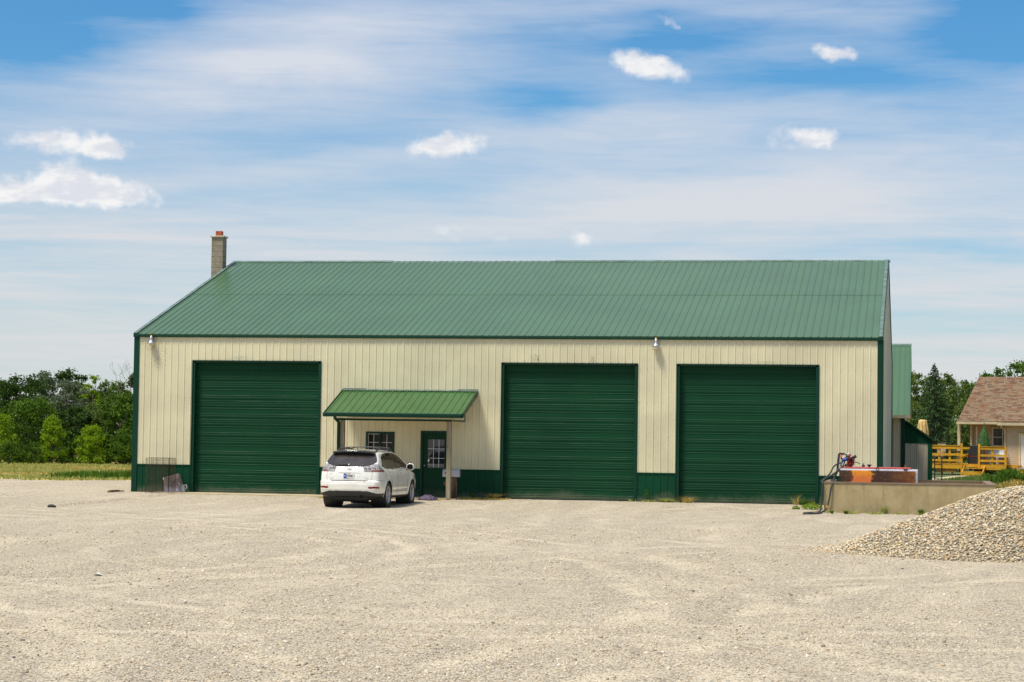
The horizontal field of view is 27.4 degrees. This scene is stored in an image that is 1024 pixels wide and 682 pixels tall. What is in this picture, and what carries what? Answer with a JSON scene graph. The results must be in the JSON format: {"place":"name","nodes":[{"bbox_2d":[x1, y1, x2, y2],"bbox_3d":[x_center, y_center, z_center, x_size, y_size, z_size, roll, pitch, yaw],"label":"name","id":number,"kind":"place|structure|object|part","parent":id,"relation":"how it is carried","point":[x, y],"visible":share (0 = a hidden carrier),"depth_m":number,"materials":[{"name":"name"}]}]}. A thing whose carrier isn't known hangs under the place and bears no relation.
{"place":"outdoors","nodes":[
{"label":"outdoors","id":0,"kind":"place"},
{"bbox_2d":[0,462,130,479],"bbox_3d":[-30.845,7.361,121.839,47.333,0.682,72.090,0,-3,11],"label":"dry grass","id":1,"kind":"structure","parent":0,"point":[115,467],"depth_m":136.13,"materials":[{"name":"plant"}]},
{"bbox_2d":[41,469,130,478],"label":"tall grass","id":2,"kind":"structure","parent":0,"point":[101,474],"depth_m":90.71,"materials":[{"name":"green plant"}]},
{"bbox_2d":[0,438,172,494],"bbox_3d":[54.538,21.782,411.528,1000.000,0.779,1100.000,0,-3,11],"label":"ground","id":3,"kind":"structure","parent":0,"point":[62,473],"depth_m":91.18,"materials":[{"name":"green plant"}]},
{"bbox_2d":[0,413,18,460],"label":"field bush","id":4,"kind":"object","parent":3,"relation":"on","point":[4,425],"visible":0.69,"depth_m":161.06,"materials":[{"name":"green plant"}]},
{"bbox_2d":[0,440,23,463],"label":"field bush","id":5,"kind":"object","parent":3,"relation":"on","point":[6,446],"visible":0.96,"depth_m":156.56,"materials":[{"name":"green plant"}]},
{"bbox_2d":[0,372,55,444],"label":"pine tree","id":6,"kind":"object","parent":3,"relation":"on","point":[34,386],"visible":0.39,"depth_m":174.67,"materials":[{"name":"green plant"}]},
{"bbox_2d":[20,439,45,463],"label":"field bush","id":7,"kind":"object","parent":3,"relation":"on","point":[36,448],"visible":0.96,"depth_m":156.65,"materials":[{"name":"green plant"}]},
{"bbox_2d":[0,395,66,459],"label":"hackberry tree","id":8,"kind":"object","parent":3,"relation":"on","point":[24,410],"visible":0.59,"depth_m":164.34,"materials":[{"name":"green plant"}]},
{"bbox_2d":[23,370,66,432],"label":"willow tree","id":9,"kind":"object","parent":3,"relation":"on","point":[48,379],"visible":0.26,"depth_m":178.58,"materials":[{"name":"green plant"}]},
{"bbox_2d":[40,414,69,463],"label":"leafy shrub","id":10,"kind":"object","parent":3,"relation":"on","point":[53,452],"visible":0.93,"depth_m":160.11,"materials":[{"name":"green plant"}]},
{"bbox_2d":[0,383,132,463],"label":"woodland","id":11,"kind":"object","parent":3,"relation":"on","point":[70,459],"visible":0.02,"depth_m":164.25,"materials":[{"name":"green plant"}]},
{"bbox_2d":[45,379,89,461],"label":"poplar tree","id":12,"kind":"object","parent":3,"relation":"on","point":[68,386],"visible":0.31,"depth_m":171.69,"materials":[{"name":"green plant"}]},
{"bbox_2d":[37,404,98,460],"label":"locust tree","id":13,"kind":"object","parent":3,"relation":"on","point":[79,416],"visible":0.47,"depth_m":166.12,"materials":[{"name":"green plant"}]},
{"bbox_2d":[51,367,88,443],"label":"oak tree","id":14,"kind":"object","parent":3,"relation":"on","point":[68,374],"visible":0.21,"depth_m":181.69,"materials":[{"name":"green plant"}]},
{"bbox_2d":[72,423,107,464],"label":"leafy shrub","id":15,"kind":"object","parent":3,"relation":"on","point":[90,432],"visible":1,"depth_m":160.31,"materials":[{"name":"green plant"}]},
{"bbox_2d":[79,374,105,461],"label":"ash tree","id":16,"kind":"object","parent":3,"relation":"on","point":[93,393],"visible":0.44,"depth_m":175.67,"materials":[{"name":"green plant"}]},
{"bbox_2d":[74,400,119,456],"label":"mulberry tree","id":17,"kind":"object","parent":3,"relation":"on","point":[93,411],"visible":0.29,"depth_m":166.31,"materials":[{"name":"green plant"}]},
{"bbox_2d":[82,379,132,457],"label":"maple tree","id":18,"kind":"object","parent":3,"relation":"on","point":[113,387],"visible":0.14,"depth_m":177.87,"materials":[{"name":"green plant"}]},
{"bbox_2d":[93,390,132,463],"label":"maple tree","id":19,"kind":"object","parent":3,"relation":"on","point":[124,403],"visible":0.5,"depth_m":165.26,"materials":[{"name":"green plant"}]},
{"bbox_2d":[96,361,132,424],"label":"dead tree","id":20,"kind":"object","parent":3,"relation":"on","point":[119,384],"visible":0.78,"depth_m":172.67,"materials":[{"name":"grey plant"}]},
{"bbox_2d":[103,426,131,464],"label":"field bush","id":21,"kind":"object","parent":3,"relation":"on","point":[124,435],"visible":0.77,"depth_m":160.60,"materials":[{"name":"green plant"}]},
{"bbox_2d":[120,374,132,427],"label":"cedar tree","id":22,"kind":"object","parent":3,"relation":"on","point":[130,381],"visible":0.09,"depth_m":177.97,"materials":[{"name":"green plant"}]},
{"bbox_2d":[131,259,892,504],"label":"workshop building","id":23,"kind":"structure","parent":3,"relation":"on","point":[759,382],"depth_m":66.99,"materials":[{"name":"beige metal"}]},
{"bbox_2d":[147,335,154,346],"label":"yard lamp","id":24,"kind":"object","parent":23,"relation":"attached to","point":[151,342],"visible":1,"depth_m":68.32,"materials":[{"name":"metal"}]},
{"bbox_2d":[210,231,227,276],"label":"chimney","id":25,"kind":"object","parent":23,"relation":"on","point":[219,250],"visible":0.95,"depth_m":77.54,"materials":[{"name":"concrete"}]},
{"bbox_2d":[190,360,321,494],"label":"overhead door","id":26,"kind":"structure","parent":23,"relation":"in","point":[255,425],"depth_m":67.86,"materials":[{"name":"green metal"}]},
{"bbox_2d":[366,432,394,452],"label":"window","id":27,"kind":"structure","parent":23,"relation":"in","point":[374,439],"depth_m":66.89,"materials":[{"name":"glass"}]},
{"bbox_2d":[420,431,446,496],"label":"entry door","id":28,"kind":"structure","parent":23,"relation":"in","point":[432,446],"depth_m":66.53,"materials":[{"name":"green metal"}]},
{"bbox_2d":[499,362,637,501],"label":"overhead door","id":29,"kind":"structure","parent":23,"relation":"in","point":[568,431],"depth_m":65.90,"materials":[{"name":"green metal"}]},
{"bbox_2d":[652,338,659,349],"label":"yard lamp","id":30,"kind":"object","parent":23,"relation":"attached to","point":[655,345],"visible":1,"depth_m":65.13,"materials":[{"name":"metal"}]},
{"bbox_2d":[675,364,818,504],"bbox_3d":[7.246,2.875,64.771,4.380,4.317,0.264,0,-3,11],"label":"overhead door","id":31,"kind":"structure","parent":23,"relation":"in","point":[746,433],"depth_m":64.83,"materials":[{"name":"green metal"}]},
{"bbox_2d":[892,344,911,466],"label":"wing","id":32,"kind":"structure","parent":3,"relation":"on","point":[902,386],"depth_m":86.10,"materials":[{"name":"green metal"}]},
{"bbox_2d":[907,370,931,424],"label":"maple tree","id":33,"kind":"object","parent":3,"relation":"on","point":[915,391],"visible":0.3,"depth_m":146.01,"materials":[{"name":"green plant"}]},
{"bbox_2d":[912,370,1023,432],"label":"woodland","id":34,"kind":"object","parent":3,"relation":"on","point":[967,391],"visible":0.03,"depth_m":165.82,"materials":[{"name":"green plant"}]},
{"bbox_2d":[956,377,1023,474],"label":"tan house","id":35,"kind":"structure","parent":3,"relation":"on","point":[995,405],"depth_m":121.26,"materials":[{"name":"brown concrete"}]},
{"bbox_2d":[992,427,1002,445],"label":"window","id":36,"kind":"structure","parent":35,"relation":"in","point":[997,432],"depth_m":121.72,"materials":[{"name":"white plastic"}]},
{"bbox_2d":[1019,433,1023,468],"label":"door","id":37,"kind":"structure","parent":35,"relation":"in","point":[1021,435],"depth_m":119.07,"materials":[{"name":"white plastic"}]},
{"bbox_2d":[150,492,458,499],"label":"concrete apron","id":38,"kind":"object","parent":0,"point":[266,494],"visible":0.22,"depth_m":66.67,"materials":[{"name":"beige concrete"}]},
{"bbox_2d":[145,458,175,492],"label":"wire dog crate","id":39,"kind":"object","parent":38,"relation":"on","point":[165,474],"visible":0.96,"depth_m":67.43,"materials":[{"name":"grey metal"}]},
{"bbox_2d":[160,473,182,491],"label":"bent metal sheet","id":40,"kind":"object","parent":38,"relation":"on","point":[177,488],"visible":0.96,"depth_m":67.92,"materials":[{"name":"grey metal"}]},
{"bbox_2d":[178,483,186,491],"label":"watering can","id":41,"kind":"object","parent":38,"relation":"on","point":[183,488],"visible":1,"depth_m":67.57,"materials":[{"name":"metal"}]},
{"bbox_2d":[442,469,459,498],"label":"mailbox","id":42,"kind":"object","parent":38,"relation":"on","point":[455,473],"visible":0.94,"depth_m":65.08,"materials":[{"name":"grey metal"}]},
{"bbox_2d":[0,479,1023,681],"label":"gravel lot","id":43,"kind":"structure","parent":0,"point":[83,501],"depth_m":27.92,"materials":[{"name":"beige gravel"}]},
{"bbox_2d":[107,490,123,491],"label":"broken stick","id":44,"kind":"object","parent":43,"relation":"on","point":[115,490],"visible":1,"depth_m":67.27,"materials":[{"name":"wood"}]},
{"bbox_2d":[321,446,415,507],"bbox_3d":[-4.134,3.958,61.370,2.282,1.759,4.719,0,-3,12],"label":"parked car","id":45,"kind":"object","parent":43,"relation":"on","point":[380,477],"visible":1,"depth_m":59.44,"materials":[{"name":"white metal"}]},
{"bbox_3d":[-4.515,3.352,59.501,1.469,0.410,0.517,0,-3,12],"label":"rear window","id":46,"kind":"part","parent":45,"relation":"part of","materials":[{"name":"black glass"}]},
{"bbox_3d":[-3.677,3.438,59.721,0.167,0.358,0.389,0,-3,12],"label":"quarter window","id":47,"kind":"part","parent":45,"relation":"part of","materials":[{"name":"black glass"}]},
{"bbox_3d":[-3.518,3.828,60.397,0.295,1.205,1.037,0,-3,12],"label":"rear door","id":48,"kind":"part","parent":45,"relation":"part of","materials":[{"name":"white paint"}]},
{"bbox_3d":[-3.262,3.893,61.629,0.289,1.195,1.481,0,-3,12],"label":"front door","id":49,"kind":"part","parent":45,"relation":"part of","materials":[{"name":"white paint"}]},
{"bbox_2d":[323,388,477,499],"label":"entry porch","id":50,"kind":"object","parent":43,"relation":"on","point":[408,404],"visible":0.96,"depth_m":65.33,"materials":[{"name":"green metal"}]},
{"bbox_2d":[317,496,509,500],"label":"dry straw","id":51,"kind":"object","parent":43,"relation":"on","point":[476,498],"visible":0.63,"depth_m":65.19,"materials":[{"name":"beige plant"}]},
{"bbox_2d":[416,494,438,499],"bbox_3d":[-2.592,4.785,64.507,0.620,0.157,0.559,0,-3,11],"label":"crumpled cloth","id":52,"kind":"object","parent":43,"relation":"on","point":[427,497],"visible":1,"depth_m":64.37,"materials":[{"name":"purple fabric"}]},
{"bbox_2d":[481,493,499,497],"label":"weed clump","id":53,"kind":"object","parent":43,"relation":"on","point":[493,495],"visible":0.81,"depth_m":65.67,"materials":[{"name":"plant"}]},
{"bbox_2d":[658,498,672,501],"bbox_3d":[4.910,4.896,64.841,1.164,0.160,1.066,2,-3,-23],"label":"weed clump","id":54,"kind":"object","parent":43,"relation":"on","point":[665,500],"visible":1,"depth_m":64.78,"materials":[{"name":"green plant"}]},
{"bbox_2d":[679,495,692,502],"bbox_3d":[5.443,4.858,64.683,1.165,0.238,0.900,2,-3,-23],"label":"dry weed","id":55,"kind":"object","parent":43,"relation":"on","point":[686,500],"visible":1,"depth_m":64.61,"materials":[{"name":"plant"}]},
{"bbox_2d":[462,496,924,515],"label":"weeds","id":56,"kind":"object","parent":43,"relation":"on","point":[854,512],"visible":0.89,"depth_m":59.80,"materials":[{"name":"green plant"}]},
{"bbox_2d":[791,496,800,504],"bbox_3d":[8.606,4.801,63.949,0.539,0.375,0.636,0,-3,26],"label":"dry weed","id":57,"kind":"object","parent":43,"relation":"on","point":[797,503],"visible":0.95,"depth_m":63.97,"materials":[{"name":"plant"}]},
{"bbox_2d":[799,498,810,504],"bbox_3d":[8.910,4.874,63.997,0.376,0.287,0.248,0,-3,11],"label":"weed clump","id":58,"kind":"object","parent":43,"relation":"on","point":[803,500],"visible":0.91,"depth_m":63.96,"materials":[{"name":"green plant"}]},
{"bbox_2d":[801,502,822,509],"bbox_3d":[8.734,4.801,61.225,0.639,0.261,0.402,0,-3,11],"label":"weed clump","id":59,"kind":"object","parent":43,"relation":"on","point":[811,506],"visible":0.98,"depth_m":61.22,"materials":[{"name":"green plant"}]},
{"bbox_2d":[880,506,889,513],"bbox_3d":[10.621,4.789,59.693,0.541,0.239,0.543,2,-3,-19],"label":"weed clump","id":60,"kind":"object","parent":43,"relation":"on","point":[884,510],"visible":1,"depth_m":59.65,"materials":[{"name":"green plant"}]},
{"bbox_2d":[796,485,1023,562],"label":"stone pile","id":61,"kind":"object","parent":43,"relation":"on","point":[987,526],"visible":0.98,"depth_m":38.12,"materials":[{"name":"beige gravel"}]},
{"bbox_2d":[824,479,995,514],"bbox_3d":[11.875,4.750,62.806,4.830,1.125,6.330,0,-3,11],"label":"concrete enclosure","id":62,"kind":"object","parent":43,"relation":"on","point":[894,498],"visible":0.67,"depth_m":59.82,"materials":[{"name":"beige concrete"}]},
{"bbox_2d":[839,463,917,482],"bbox_3d":[10.703,4.250,61.380,2.250,1.340,1.001,0,-3,11],"label":"fuel tank","id":63,"kind":"object","parent":62,"relation":"on","point":[863,473],"visible":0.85,"depth_m":60.95,"materials":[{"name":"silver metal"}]},
{"bbox_2d":[803,452,859,513],"bbox_3d":[9.027,4.063,60.270,0.644,1.734,3.064,-1,-3,35],"label":"fuel pump","id":64,"kind":"object","parent":63,"relation":"on","point":[849,459],"visible":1,"depth_m":61.19,"materials":[{"name":"rubber"}]},
{"bbox_2d":[0,0,1023,445],"label":"sky","id":65,"kind":"structure","parent":0,"point":[133,133],"materials":[{"name":"blue"}]},
{"bbox_2d":[932,476,961,479],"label":"path","id":66,"kind":"structure","parent":0,"point":[947,477],"depth_m":109.45,"materials":[{"name":"beige concrete"}]},
{"bbox_2d":[932,467,996,483],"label":"lawn","id":67,"kind":"structure","parent":0,"point":[945,474],"depth_m":120.38,"materials":[{"name":"green plant"}]},
{"bbox_2d":[905,420,934,479],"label":"lean to shed","id":68,"kind":"object","parent":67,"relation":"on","point":[918,449],"visible":0.76,"depth_m":84.63,"materials":[{"name":"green metal"}]},
{"bbox_2d":[934,457,941,479],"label":"hand cart","id":69,"kind":"object","parent":67,"relation":"on","point":[937,471],"visible":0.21,"depth_m":89.95,"materials":[{"name":"black metal"}]},
{"bbox_2d":[913,363,966,470],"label":"spruce tree","id":70,"kind":"object","parent":67,"relation":"on","point":[934,388],"visible":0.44,"depth_m":135.96,"materials":[{"name":"green plant"}]},
{"bbox_2d":[913,372,967,456],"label":"maple tree","id":71,"kind":"object","parent":67,"relation":"on","point":[950,397],"visible":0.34,"depth_m":149.36,"materials":[{"name":"green plant"}]},
{"bbox_2d":[936,428,957,470],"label":"spruce tree","id":72,"kind":"object","parent":67,"relation":"on","point":[946,438],"visible":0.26,"depth_m":130.96,"materials":[{"name":"green plant"}]},
{"bbox_2d":[944,418,969,471],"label":"lilac bush","id":73,"kind":"object","parent":67,"relation":"on","point":[965,436],"visible":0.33,"depth_m":133.17,"materials":[{"name":"green plant"}]},
{"bbox_2d":[947,378,970,405],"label":"dead tree","id":74,"kind":"object","parent":67,"relation":"on","point":[959,390],"visible":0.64,"depth_m":148.84,"materials":[{"name":"grey wood"}]},
{"bbox_2d":[947,402,973,470],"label":"maple tree","id":75,"kind":"object","parent":67,"relation":"on","point":[959,410],"visible":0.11,"depth_m":140.29,"materials":[{"name":"green plant"}]},
{"bbox_2d":[946,379,975,445],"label":"oak tree","id":76,"kind":"object","parent":67,"relation":"on","point":[965,385],"visible":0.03,"depth_m":151.96,"materials":[{"name":"green plant"}]},
{"bbox_2d":[932,443,1023,474],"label":"wooden deck","id":77,"kind":"structure","parent":67,"relation":"on","point":[952,468],"depth_m":118.70,"materials":[{"name":"yellow wood"}]},
{"bbox_2d":[917,419,928,435],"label":"patio umbrella","id":78,"kind":"object","parent":77,"relation":"on","point":[922,425],"visible":0.55,"depth_m":121.44,"materials":[{"name":"yellow fabric"}]},
{"bbox_2d":[934,443,946,462],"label":"patio chair","id":79,"kind":"object","parent":77,"relation":"on","point":[943,450],"visible":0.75,"depth_m":121.03,"materials":[{"name":"beige fabric"}]},
{"bbox_2d":[966,445,980,463],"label":"barbecue grill","id":80,"kind":"object","parent":77,"relation":"on","point":[972,452],"visible":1,"depth_m":119.23,"materials":[{"name":"black metal"}]},
{"bbox_2d":[976,427,977,444],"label":"white pole","id":81,"kind":"object","parent":77,"relation":"on","point":[976,435],"visible":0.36,"depth_m":121.97,"materials":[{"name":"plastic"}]},
{"bbox_2d":[977,423,990,463],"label":"patio umbrella","id":82,"kind":"object","parent":77,"relation":"on","point":[984,440],"visible":1,"depth_m":119.17,"materials":[{"name":"green fabric"}]},
{"bbox_2d":[990,450,999,463],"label":"patio chair","id":83,"kind":"object","parent":77,"relation":"on","point":[996,451],"visible":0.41,"depth_m":120.10,"materials":[{"name":"white plastic"}]},
{"bbox_2d":[996,450,1007,463],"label":"patio chair","id":84,"kind":"object","parent":77,"relation":"on","point":[1001,452],"visible":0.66,"depth_m":119.65,"materials":[{"name":"white plastic"}]},
{"bbox_2d":[979,367,1005,376],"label":"oak tree","id":85,"kind":"object","parent":67,"relation":"on","point":[997,372],"visible":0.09,"depth_m":160.79,"materials":[{"name":"green plant"}]},
{"bbox_2d":[982,467,1023,482],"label":"tall weeds","id":86,"kind":"object","parent":67,"relation":"on","point":[1005,475],"visible":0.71,"depth_m":96.78,"materials":[{"name":"green plant"}]},
{"bbox_2d":[994,478,1023,488],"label":"straw heap","id":87,"kind":"object","parent":67,"relation":"on","point":[1011,484],"visible":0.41,"depth_m":84.19,"materials":[{"name":"yellow plant"}]},
{"bbox_2d":[1004,358,1023,376],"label":"oak tree","id":88,"kind":"object","parent":67,"relation":"on","point":[1018,366],"visible":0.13,"depth_m":161.03,"materials":[{"name":"green plant"}]},
{"bbox_2d":[937,474,1020,483],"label":"lawn grass","id":89,"kind":"structure","parent":0,"point":[972,478],"depth_m":103.72,"materials":[{"name":"green plant"}]}
]}

